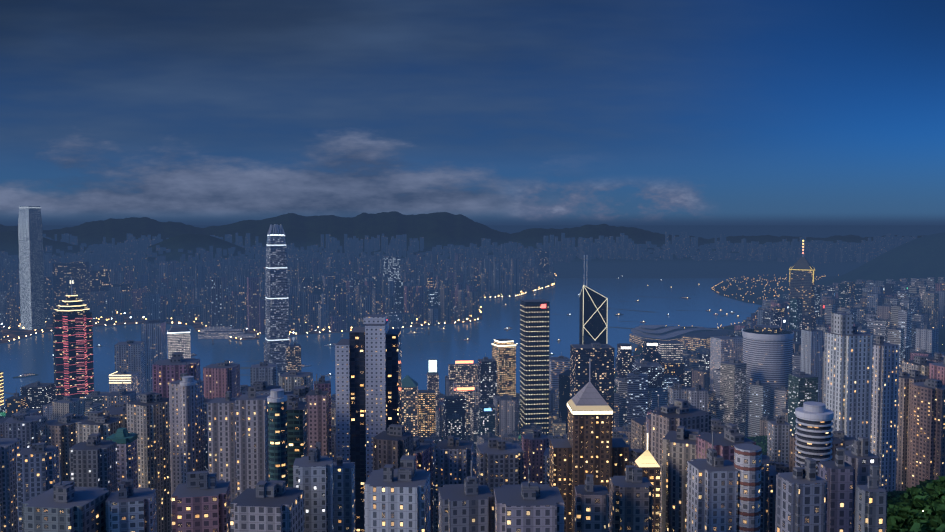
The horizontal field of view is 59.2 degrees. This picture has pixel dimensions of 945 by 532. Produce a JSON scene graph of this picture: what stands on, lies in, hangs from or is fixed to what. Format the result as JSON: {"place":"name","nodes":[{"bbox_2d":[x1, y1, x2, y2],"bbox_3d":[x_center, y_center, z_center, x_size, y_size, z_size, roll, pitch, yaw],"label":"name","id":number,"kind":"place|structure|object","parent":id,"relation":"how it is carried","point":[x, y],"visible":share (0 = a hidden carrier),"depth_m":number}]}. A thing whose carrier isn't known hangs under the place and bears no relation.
{"place":"outdoors","nodes":[
{"label":"outdoors","id":0,"kind":"place"},
{"bbox_2d":[0,211,926,277],"bbox_3d":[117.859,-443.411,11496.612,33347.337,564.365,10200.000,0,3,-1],"label":"mountains","id":1,"kind":"structure","parent":0,"point":[434,229],"depth_m":8615.04},
{"bbox_2d":[0,225,944,410],"bbox_3d":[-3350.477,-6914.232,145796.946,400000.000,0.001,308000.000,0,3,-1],"label":"harbour water","id":2,"kind":"structure","parent":0,"point":[33,354],"depth_m":3198.78},
{"bbox_2d":[12,278,739,377],"bbox_3d":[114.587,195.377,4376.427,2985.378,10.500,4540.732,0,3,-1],"label":"harbour boats","id":3,"kind":"object","parent":2,"relation":"on","point":[192,354],"visible":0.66,"depth_m":2881.84},
{"bbox_2d":[0,228,944,343],"bbox_3d":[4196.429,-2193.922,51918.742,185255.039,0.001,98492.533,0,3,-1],"label":"land","id":4,"kind":"structure","parent":0,"point":[15,333],"depth_m":33608.43},
{"bbox_2d":[0,0,944,224],"label":"sky","id":5,"kind":"structure","parent":0,"point":[188,112]},
{"bbox_2d":[614,278,761,371],"bbox_3d":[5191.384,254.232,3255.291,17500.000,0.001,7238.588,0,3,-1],"label":"shoreline","id":6,"kind":"structure","parent":0,"point":[636,354],"depth_m":3364.35},
{"bbox_2d":[440,232,944,440],"bbox_3d":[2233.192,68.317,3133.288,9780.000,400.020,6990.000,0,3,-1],"label":"hillside","id":7,"kind":"structure","parent":0,"point":[922,257],"depth_m":4418.37},
{"bbox_2d":[0,206,944,531],"bbox_3d":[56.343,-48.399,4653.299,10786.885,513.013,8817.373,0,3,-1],"label":"city blocks","id":8,"kind":"structure","parent":7,"relation":"on","point":[838,400],"depth_m":699.30},
{"bbox_2d":[887,508,891,517],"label":"tree","id":9,"kind":"object","parent":7,"relation":"on","point":[889,512],"visible":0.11,"depth_m":448.56},
{"bbox_2d":[887,518,893,526],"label":"tree","id":10,"kind":"object","parent":7,"relation":"on","point":[889,522],"visible":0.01,"depth_m":433.61},
{"bbox_2d":[887,500,894,507],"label":"tree","id":11,"kind":"object","parent":7,"relation":"on","point":[890,504],"visible":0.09,"depth_m":465.37},
{"bbox_2d":[887,525,900,531],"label":"tree","id":12,"kind":"object","parent":7,"relation":"on","point":[891,528],"visible":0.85,"depth_m":416.50},
{"bbox_2d":[887,497,900,504],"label":"tree","id":13,"kind":"object","parent":7,"relation":"on","point":[895,500],"visible":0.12,"depth_m":494.22},
{"bbox_2d":[888,504,905,518],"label":"tree","id":14,"kind":"object","parent":7,"relation":"on","point":[894,509],"visible":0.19,"depth_m":443.31},
{"bbox_2d":[890,507,920,528],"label":"tree","id":15,"kind":"object","parent":7,"relation":"on","point":[903,518],"visible":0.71,"depth_m":420.17},
{"bbox_2d":[900,521,916,531],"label":"tree","id":16,"kind":"object","parent":7,"relation":"on","point":[910,525],"visible":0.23,"depth_m":406.50},
{"bbox_2d":[902,486,925,502],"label":"tree","id":17,"kind":"object","parent":7,"relation":"on","point":[908,495],"visible":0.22,"depth_m":470.49},
{"bbox_2d":[912,515,925,522],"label":"tree","id":18,"kind":"object","parent":7,"relation":"on","point":[923,517],"visible":0.2,"depth_m":416.52},
{"bbox_2d":[913,509,924,516],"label":"tree","id":19,"kind":"object","parent":7,"relation":"on","point":[921,513],"visible":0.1,"depth_m":421.85},
{"bbox_2d":[905,521,936,531],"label":"tree","id":20,"kind":"object","parent":7,"relation":"on","point":[919,527],"visible":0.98,"depth_m":390.30},
{"bbox_2d":[910,491,931,499],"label":"tree","id":21,"kind":"object","parent":7,"relation":"on","point":[923,494],"visible":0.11,"depth_m":453.13},
{"bbox_2d":[909,495,934,511],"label":"tree","id":22,"kind":"object","parent":7,"relation":"on","point":[918,502],"visible":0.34,"depth_m":428.93},
{"bbox_2d":[919,479,932,484],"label":"tree","id":23,"kind":"object","parent":7,"relation":"on","point":[926,481],"visible":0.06,"depth_m":548.29},
{"bbox_2d":[918,517,939,527],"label":"tree","id":24,"kind":"object","parent":7,"relation":"on","point":[932,523],"visible":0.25,"depth_m":397.56},
{"bbox_2d":[923,479,939,492],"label":"tree","id":25,"kind":"object","parent":7,"relation":"on","point":[930,486],"visible":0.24,"depth_m":458.87},
{"bbox_2d":[927,490,937,496],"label":"tree","id":26,"kind":"object","parent":7,"relation":"on","point":[932,493],"visible":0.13,"depth_m":453.33},
{"bbox_2d":[925,502,944,519],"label":"tree","id":27,"kind":"object","parent":7,"relation":"on","point":[933,511],"visible":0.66,"depth_m":406.44},
{"bbox_2d":[934,488,944,502],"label":"tree","id":28,"kind":"object","parent":7,"relation":"on","point":[940,494],"visible":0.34,"depth_m":424.09},
{"bbox_2d":[935,476,944,492],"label":"tree","id":29,"kind":"object","parent":7,"relation":"on","point":[941,484],"visible":0.58,"depth_m":441.39},
{"bbox_2d":[936,522,944,531],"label":"tree","id":30,"kind":"object","parent":7,"relation":"on","point":[940,528],"visible":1,"depth_m":385.55},
{"bbox_2d":[936,496,944,502],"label":"tree","id":31,"kind":"object","parent":7,"relation":"on","point":[943,499],"visible":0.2,"depth_m":416.08},
{"bbox_2d":[938,510,944,524],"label":"tree","id":32,"kind":"object","parent":7,"relation":"on","point":[941,520],"visible":0.94,"depth_m":390.20}
]}

